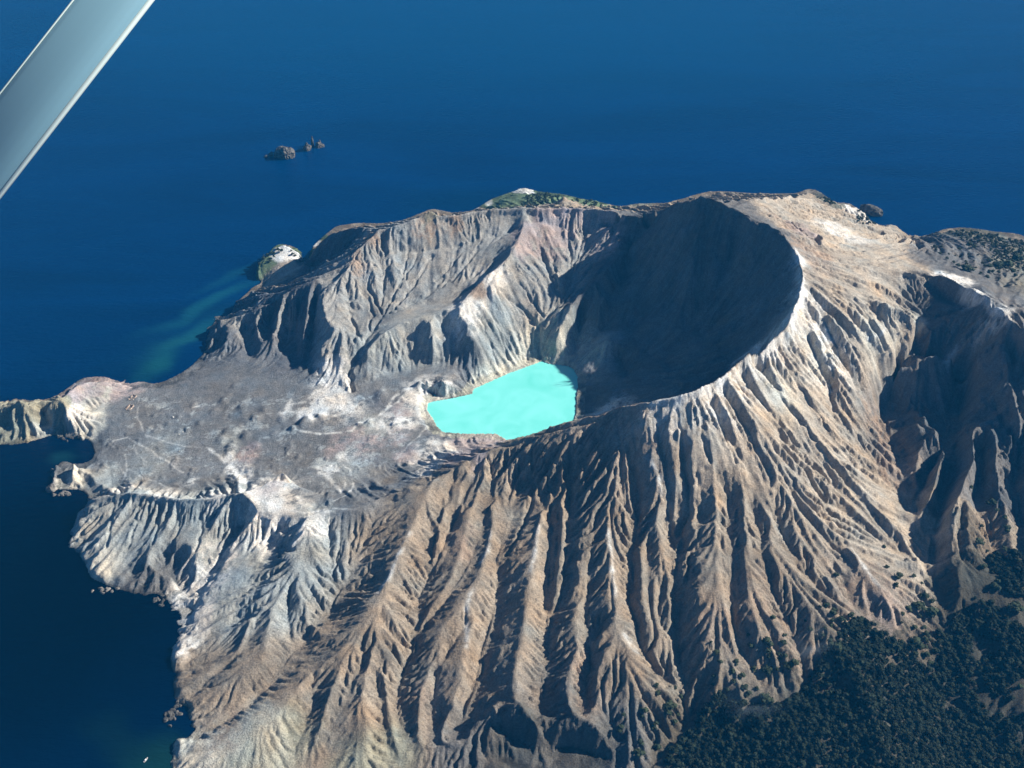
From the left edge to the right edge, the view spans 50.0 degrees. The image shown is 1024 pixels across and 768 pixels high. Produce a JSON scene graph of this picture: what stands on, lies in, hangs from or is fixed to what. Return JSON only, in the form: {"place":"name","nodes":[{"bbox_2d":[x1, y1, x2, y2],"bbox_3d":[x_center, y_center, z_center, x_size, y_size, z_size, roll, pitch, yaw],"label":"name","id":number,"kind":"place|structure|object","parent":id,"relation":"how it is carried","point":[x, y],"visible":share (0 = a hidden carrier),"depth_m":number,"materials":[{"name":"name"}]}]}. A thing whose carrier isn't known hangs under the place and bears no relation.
{"place":"outdoors","nodes":[
{"label":"outdoors","id":0,"kind":"place"},
{"bbox_2d":[0,0,154,198],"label":"wing strut","id":1,"kind":"object","parent":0,"point":[47,84],"visible":1,"depth_m":2.47,"materials":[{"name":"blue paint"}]},
{"bbox_2d":[427,361,577,439],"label":"crater lake","id":2,"kind":"structure","parent":0,"point":[535,398],"depth_m":2286.18,"materials":[{"name":"teal liquid"}]},
{"bbox_2d":[0,188,1023,767],"bbox_3d":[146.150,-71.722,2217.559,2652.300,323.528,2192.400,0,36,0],"label":"terrain","id":3,"kind":"structure","parent":0,"point":[326,534],"depth_m":1961.14,"materials":[{"name":"grey stone"}]},
{"bbox_2d":[617,724,623,732],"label":"shrub","id":4,"kind":"object","parent":3,"relation":"on","point":[620,727],"visible":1,"depth_m":1624.12,"materials":[{"name":"green plant"}]},
{"bbox_2d":[633,747,645,757],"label":"shrub","id":5,"kind":"object","parent":3,"relation":"on","point":[639,752],"visible":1,"depth_m":1603.83,"materials":[{"name":"green plant"}]},
{"bbox_2d":[258,192,1023,279],"bbox_3d":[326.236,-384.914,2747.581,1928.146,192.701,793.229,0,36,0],"label":"scrub","id":6,"kind":"object","parent":3,"relation":"on","point":[970,233],"visible":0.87,"depth_m":2659.02,"materials":[{"name":"green plant"}]},
{"bbox_2d":[638,738,643,744],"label":"shrub","id":7,"kind":"object","parent":3,"relation":"on","point":[640,742],"visible":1,"depth_m":1615.64,"materials":[{"name":"green plant"}]},
{"bbox_2d":[639,707,649,712],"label":"shrub","id":8,"kind":"object","parent":3,"relation":"on","point":[645,709],"visible":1,"depth_m":1639.14,"materials":[{"name":"green plant"}]},
{"bbox_2d":[654,744,661,749],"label":"shrub","id":9,"kind":"object","parent":3,"relation":"on","point":[658,746],"visible":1,"depth_m":1623.67,"materials":[{"name":"green plant"}]},
{"bbox_2d":[664,757,670,763],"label":"tree","id":10,"kind":"object","parent":3,"relation":"on","point":[667,760],"visible":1,"depth_m":1600.35,"materials":[{"name":"green plant"}]},
{"bbox_2d":[666,708,672,715],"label":"shrub","id":11,"kind":"object","parent":3,"relation":"on","point":[669,712],"visible":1,"depth_m":1642.61,"materials":[{"name":"green plant"}]},
{"bbox_2d":[663,700,676,709],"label":"shrub","id":12,"kind":"object","parent":3,"relation":"on","point":[670,704],"visible":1,"depth_m":1649.37,"materials":[{"name":"green plant"}]},
{"bbox_2d":[685,758,692,764],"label":"tree","id":13,"kind":"object","parent":3,"relation":"on","point":[688,761],"visible":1,"depth_m":1598.13,"materials":[{"name":"green plant"}]},
{"bbox_2d":[696,760,703,765],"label":"tree","id":14,"kind":"object","parent":3,"relation":"on","point":[699,762],"visible":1,"depth_m":1595.69,"materials":[{"name":"green plant"}]},
{"bbox_2d":[724,750,730,757],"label":"tree","id":15,"kind":"object","parent":3,"relation":"on","point":[727,754],"visible":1,"depth_m":1598.79,"materials":[{"name":"green plant"}]},
{"bbox_2d":[733,755,740,763],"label":"tree","id":16,"kind":"object","parent":3,"relation":"on","point":[737,759],"visible":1,"depth_m":1591.82,"materials":[{"name":"green plant"}]},
{"bbox_2d":[738,672,745,677],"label":"shrub","id":17,"kind":"object","parent":3,"relation":"on","point":[741,674],"visible":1,"depth_m":1679.50,"materials":[{"name":"green plant"}]},
{"bbox_2d":[740,683,747,689],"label":"shrub","id":18,"kind":"object","parent":3,"relation":"on","point":[744,686],"visible":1,"depth_m":1667.82,"materials":[{"name":"green plant"}]},
{"bbox_2d":[745,690,751,696],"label":"shrub","id":19,"kind":"object","parent":3,"relation":"on","point":[748,692],"visible":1,"depth_m":1661.95,"materials":[{"name":"green plant"}]},
{"bbox_2d":[752,752,760,759],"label":"tree","id":20,"kind":"object","parent":3,"relation":"on","point":[756,755],"visible":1,"depth_m":1588.23,"materials":[{"name":"green plant"}]},
{"bbox_2d":[760,750,768,755],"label":"tree","id":21,"kind":"object","parent":3,"relation":"on","point":[764,752],"visible":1,"depth_m":1590.15,"materials":[{"name":"green plant"}]},
{"bbox_2d":[759,692,774,703],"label":"shrub","id":22,"kind":"object","parent":3,"relation":"on","point":[766,698],"visible":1,"depth_m":1649.86,"materials":[{"name":"green plant"}]},
{"bbox_2d":[761,664,773,674],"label":"shrub","id":23,"kind":"object","parent":3,"relation":"on","point":[768,670],"visible":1,"depth_m":1685.16,"materials":[{"name":"green plant"}]},
{"bbox_2d":[761,636,773,646],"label":"shrub","id":24,"kind":"object","parent":3,"relation":"on","point":[767,641],"visible":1,"depth_m":1701.79,"materials":[{"name":"green plant"}]},
{"bbox_2d":[775,741,783,747],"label":"tree","id":25,"kind":"object","parent":3,"relation":"on","point":[779,744],"visible":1,"depth_m":1593.62,"materials":[{"name":"green plant"}]},
{"bbox_2d":[782,740,789,746],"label":"tree","id":26,"kind":"object","parent":3,"relation":"on","point":[785,743],"visible":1,"depth_m":1592.91,"materials":[{"name":"green plant"}]},
{"bbox_2d":[783,661,792,669],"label":"shrub","id":27,"kind":"object","parent":3,"relation":"on","point":[786,665],"visible":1,"depth_m":1681.91,"materials":[{"name":"green plant"}]},
{"bbox_2d":[789,757,797,762],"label":"tree","id":28,"kind":"object","parent":3,"relation":"on","point":[793,759],"visible":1,"depth_m":1574.50,"materials":[{"name":"green plant"}]},
{"bbox_2d":[788,658,799,666],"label":"shrub","id":29,"kind":"object","parent":3,"relation":"on","point":[792,662],"visible":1,"depth_m":1682.90,"materials":[{"name":"green plant"}]},
{"bbox_2d":[798,750,804,756],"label":"tree","id":30,"kind":"object","parent":3,"relation":"on","point":[801,753],"visible":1,"depth_m":1577.70,"materials":[{"name":"green plant"}]},
{"bbox_2d":[800,742,806,748],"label":"tree","id":31,"kind":"object","parent":3,"relation":"on","point":[803,745],"visible":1,"depth_m":1585.85,"materials":[{"name":"green plant"}]},
{"bbox_2d":[805,729,813,736],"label":"tree","id":32,"kind":"object","parent":3,"relation":"on","point":[808,732],"visible":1,"depth_m":1599.67,"materials":[{"name":"green plant"}]},
{"bbox_2d":[812,758,821,764],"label":"tree","id":33,"kind":"object","parent":3,"relation":"on","point":[817,761],"visible":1,"depth_m":1566.66,"materials":[{"name":"green plant"}]},
{"bbox_2d":[822,602,829,608],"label":"shrub","id":34,"kind":"object","parent":3,"relation":"on","point":[826,604],"visible":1,"depth_m":1749.45,"materials":[{"name":"green plant"}]},
{"bbox_2d":[830,753,838,758],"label":"tree","id":35,"kind":"object","parent":3,"relation":"on","point":[835,755],"visible":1,"depth_m":1575.04,"materials":[{"name":"green plant"}]},
{"bbox_2d":[831,749,839,755],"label":"tree","id":36,"kind":"object","parent":3,"relation":"on","point":[836,751],"visible":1,"depth_m":1579.03,"materials":[{"name":"green plant"}]},
{"bbox_2d":[828,641,843,651],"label":"shrub","id":37,"kind":"object","parent":3,"relation":"on","point":[838,647],"visible":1,"depth_m":1694.26,"materials":[{"name":"green plant"}]},
{"bbox_2d":[836,615,845,620],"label":"shrub","id":38,"kind":"object","parent":3,"relation":"on","point":[841,618],"visible":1,"depth_m":1735.34,"materials":[{"name":"green plant"}]},
{"bbox_2d":[837,746,844,752],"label":"tree","id":39,"kind":"object","parent":3,"relation":"on","point":[842,749],"visible":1,"depth_m":1581.52,"materials":[{"name":"green plant"}]},
{"bbox_2d":[839,756,845,763],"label":"tree","id":40,"kind":"object","parent":3,"relation":"on","point":[842,760],"visible":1,"depth_m":1568.71,"materials":[{"name":"green plant"}]},
{"bbox_2d":[665,547,1023,767],"bbox_3d":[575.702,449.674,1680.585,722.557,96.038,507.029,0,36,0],"label":"forest","id":41,"kind":"object","parent":3,"relation":"on","point":[917,686],"visible":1,"depth_m":1651.73,"materials":[{"name":"green plant"}]},
{"bbox_2d":[849,736,856,742],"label":"tree","id":42,"kind":"object","parent":3,"relation":"on","point":[853,739],"visible":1,"depth_m":1586.85,"materials":[{"name":"green plant"}]},
{"bbox_2d":[850,758,857,765],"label":"tree","id":43,"kind":"object","parent":3,"relation":"on","point":[853,762],"visible":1,"depth_m":1565.96,"materials":[{"name":"green plant"}]},
{"bbox_2d":[851,752,858,757],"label":"tree","id":44,"kind":"object","parent":3,"relation":"on","point":[855,755],"visible":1,"depth_m":1574.01,"materials":[{"name":"green plant"}]},
{"bbox_2d":[853,746,860,754],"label":"tree","id":45,"kind":"object","parent":3,"relation":"on","point":[857,751],"visible":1,"depth_m":1575.30,"materials":[{"name":"green plant"}]},
{"bbox_2d":[857,616,864,623],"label":"shrub","id":46,"kind":"object","parent":3,"relation":"on","point":[861,619],"visible":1,"depth_m":1744.53,"materials":[{"name":"green plant"}]},
{"bbox_2d":[861,728,867,733],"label":"tree","id":47,"kind":"object","parent":3,"relation":"on","point":[864,730],"visible":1,"depth_m":1594.31,"materials":[{"name":"green plant"}]},
{"bbox_2d":[867,740,875,744],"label":"tree","id":48,"kind":"object","parent":3,"relation":"on","point":[871,742],"visible":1,"depth_m":1581.32,"materials":[{"name":"green plant"}]},
{"bbox_2d":[872,724,879,730],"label":"tree","id":49,"kind":"object","parent":3,"relation":"on","point":[875,727],"visible":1,"depth_m":1594.28,"materials":[{"name":"green plant"}]},
{"bbox_2d":[872,719,879,724],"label":"tree","id":50,"kind":"object","parent":3,"relation":"on","point":[877,722],"visible":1,"depth_m":1599.88,"materials":[{"name":"green plant"}]},
{"bbox_2d":[875,731,883,736],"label":"tree","id":51,"kind":"object","parent":3,"relation":"on","point":[880,733],"visible":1,"depth_m":1585.87,"materials":[{"name":"green plant"}]},
{"bbox_2d":[877,736,883,742],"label":"tree","id":52,"kind":"object","parent":3,"relation":"on","point":[879,739],"visible":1,"depth_m":1579.34,"materials":[{"name":"green plant"}]},
{"bbox_2d":[881,746,887,752],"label":"tree","id":53,"kind":"object","parent":3,"relation":"on","point":[885,749],"visible":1,"depth_m":1569.99,"materials":[{"name":"green plant"}]},
{"bbox_2d":[889,745,895,751],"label":"tree","id":54,"kind":"object","parent":3,"relation":"on","point":[893,748],"visible":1,"depth_m":1576.84,"materials":[{"name":"green plant"}]},
{"bbox_2d":[896,745,901,750],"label":"tree","id":55,"kind":"object","parent":3,"relation":"on","point":[899,747],"visible":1,"depth_m":1578.23,"materials":[{"name":"green plant"}]},
{"bbox_2d":[895,572,903,579],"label":"shrub","id":56,"kind":"object","parent":3,"relation":"on","point":[900,575],"visible":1,"depth_m":1807.11,"materials":[{"name":"green plant"}]},
{"bbox_2d":[903,749,909,755],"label":"tree","id":57,"kind":"object","parent":3,"relation":"on","point":[906,752],"visible":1,"depth_m":1578.95,"materials":[{"name":"green plant"}]},
{"bbox_2d":[905,605,912,611],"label":"shrub","id":58,"kind":"object","parent":3,"relation":"on","point":[909,607],"visible":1,"depth_m":1772.25,"materials":[{"name":"green plant"}]},
{"bbox_2d":[908,636,924,649],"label":"shrub","id":59,"kind":"object","parent":3,"relation":"on","point":[917,642],"visible":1,"depth_m":1723.84,"materials":[{"name":"green plant"}]},
{"bbox_2d":[912,600,926,610],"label":"shrub","id":60,"kind":"object","parent":3,"relation":"on","point":[921,605],"visible":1,"depth_m":1776.81,"materials":[{"name":"green plant"}]},
{"bbox_2d":[920,741,927,746],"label":"tree","id":61,"kind":"object","parent":3,"relation":"on","point":[923,744],"visible":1,"depth_m":1600.19,"materials":[{"name":"green plant"}]},
{"bbox_2d":[919,592,929,598],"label":"shrub","id":62,"kind":"object","parent":3,"relation":"on","point":[925,595],"visible":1,"depth_m":1793.51,"materials":[{"name":"green plant"}]},
{"bbox_2d":[921,651,930,656],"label":"shrub","id":63,"kind":"object","parent":3,"relation":"on","point":[926,654],"visible":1,"depth_m":1721.16,"materials":[{"name":"green plant"}]},
{"bbox_2d":[921,759,930,764],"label":"tree","id":64,"kind":"object","parent":3,"relation":"on","point":[925,761],"visible":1,"depth_m":1577.02,"materials":[{"name":"green plant"}]},
{"bbox_2d":[923,630,930,636],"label":"shrub","id":65,"kind":"object","parent":3,"relation":"on","point":[926,632],"visible":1,"depth_m":1741.64,"materials":[{"name":"green plant"}]},
{"bbox_2d":[925,605,938,617],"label":"shrub","id":66,"kind":"object","parent":3,"relation":"on","point":[931,611],"visible":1,"depth_m":1771.25,"materials":[{"name":"green plant"}]},
{"bbox_2d":[931,746,936,752],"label":"tree","id":67,"kind":"object","parent":3,"relation":"on","point":[934,749],"visible":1,"depth_m":1598.91,"materials":[{"name":"green plant"}]},
{"bbox_2d":[932,648,939,652],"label":"shrub","id":68,"kind":"object","parent":3,"relation":"on","point":[934,650],"visible":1,"depth_m":1731.69,"materials":[{"name":"green plant"}]},
{"bbox_2d":[961,264,975,270],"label":"shrub","id":69,"kind":"object","parent":3,"relation":"on","point":[965,267],"visible":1,"depth_m":2405.02,"materials":[{"name":"green plant"}]},
{"bbox_2d":[975,537,984,544],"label":"shrub","id":70,"kind":"object","parent":3,"relation":"on","point":[979,541],"visible":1,"depth_m":1860.80,"materials":[{"name":"green plant"}]},
{"bbox_2d":[980,563,987,568],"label":"shrub","id":71,"kind":"object","parent":3,"relation":"on","point":[983,566],"visible":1,"depth_m":1832.48,"materials":[{"name":"green plant"}]},
{"bbox_2d":[985,498,996,504],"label":"shrub","id":72,"kind":"object","parent":3,"relation":"on","point":[993,501],"visible":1,"depth_m":1931.66,"materials":[{"name":"green plant"}]},
{"bbox_2d":[989,582,1001,590],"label":"shrub","id":73,"kind":"object","parent":3,"relation":"on","point":[995,585],"visible":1,"depth_m":1799.37,"materials":[{"name":"green plant"}]},
{"bbox_2d":[992,261,1005,268],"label":"shrub","id":74,"kind":"object","parent":3,"relation":"on","point":[999,264],"visible":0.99,"depth_m":2466.67,"materials":[{"name":"green plant"}]},
{"bbox_2d":[1003,524,1010,531],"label":"shrub","id":75,"kind":"object","parent":3,"relation":"on","point":[1007,528],"visible":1,"depth_m":1892.04,"materials":[{"name":"green plant"}]},
{"bbox_2d":[1003,258,1013,266],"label":"shrub","id":76,"kind":"object","parent":3,"relation":"on","point":[1009,262],"visible":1,"depth_m":2472.27,"materials":[{"name":"green plant"}]},
{"bbox_2d":[1007,600,1023,611],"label":"shrub","id":77,"kind":"object","parent":3,"relation":"on","point":[1017,606],"visible":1,"depth_m":1770.28,"materials":[{"name":"green plant"}]},
{"bbox_2d":[1012,254,1023,259],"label":"shrub","id":78,"kind":"object","parent":3,"relation":"on","point":[1015,256],"visible":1,"depth_m":2530.33,"materials":[{"name":"green plant"}]},
{"bbox_2d":[0,0,1023,767],"bbox_3d":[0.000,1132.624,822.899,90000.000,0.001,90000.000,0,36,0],"label":"sea","id":79,"kind":"structure","parent":0,"point":[154,204],"depth_m":3361.55,"materials":[{"name":"liquid"}]},
{"bbox_2d":[46,483,55,492],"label":"sea rock","id":80,"kind":"object","parent":79,"relation":"in","point":[50,488],"visible":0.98,"depth_m":2095.99,"materials":[{"name":"grey stone"}]},
{"bbox_2d":[274,145,294,159],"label":"sea rock","id":81,"kind":"object","parent":79,"relation":"in","point":[284,152],"visible":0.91,"depth_m":3312.44,"materials":[{"name":"grey stone"}]},
{"bbox_2d":[303,142,311,150],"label":"sea rock","id":82,"kind":"object","parent":79,"relation":"in","point":[307,147],"visible":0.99,"depth_m":3359.03,"materials":[{"name":"grey stone"}]},
{"bbox_2d":[315,139,324,147],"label":"sea rock","id":83,"kind":"object","parent":79,"relation":"in","point":[318,144],"visible":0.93,"depth_m":3381.70,"materials":[{"name":"grey stone"}]},
{"bbox_2d":[860,204,882,216],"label":"sea rock","id":84,"kind":"object","parent":79,"relation":"in","point":[872,210],"visible":0.78,"depth_m":3014.36,"materials":[{"name":"grey stone"}]}
]}

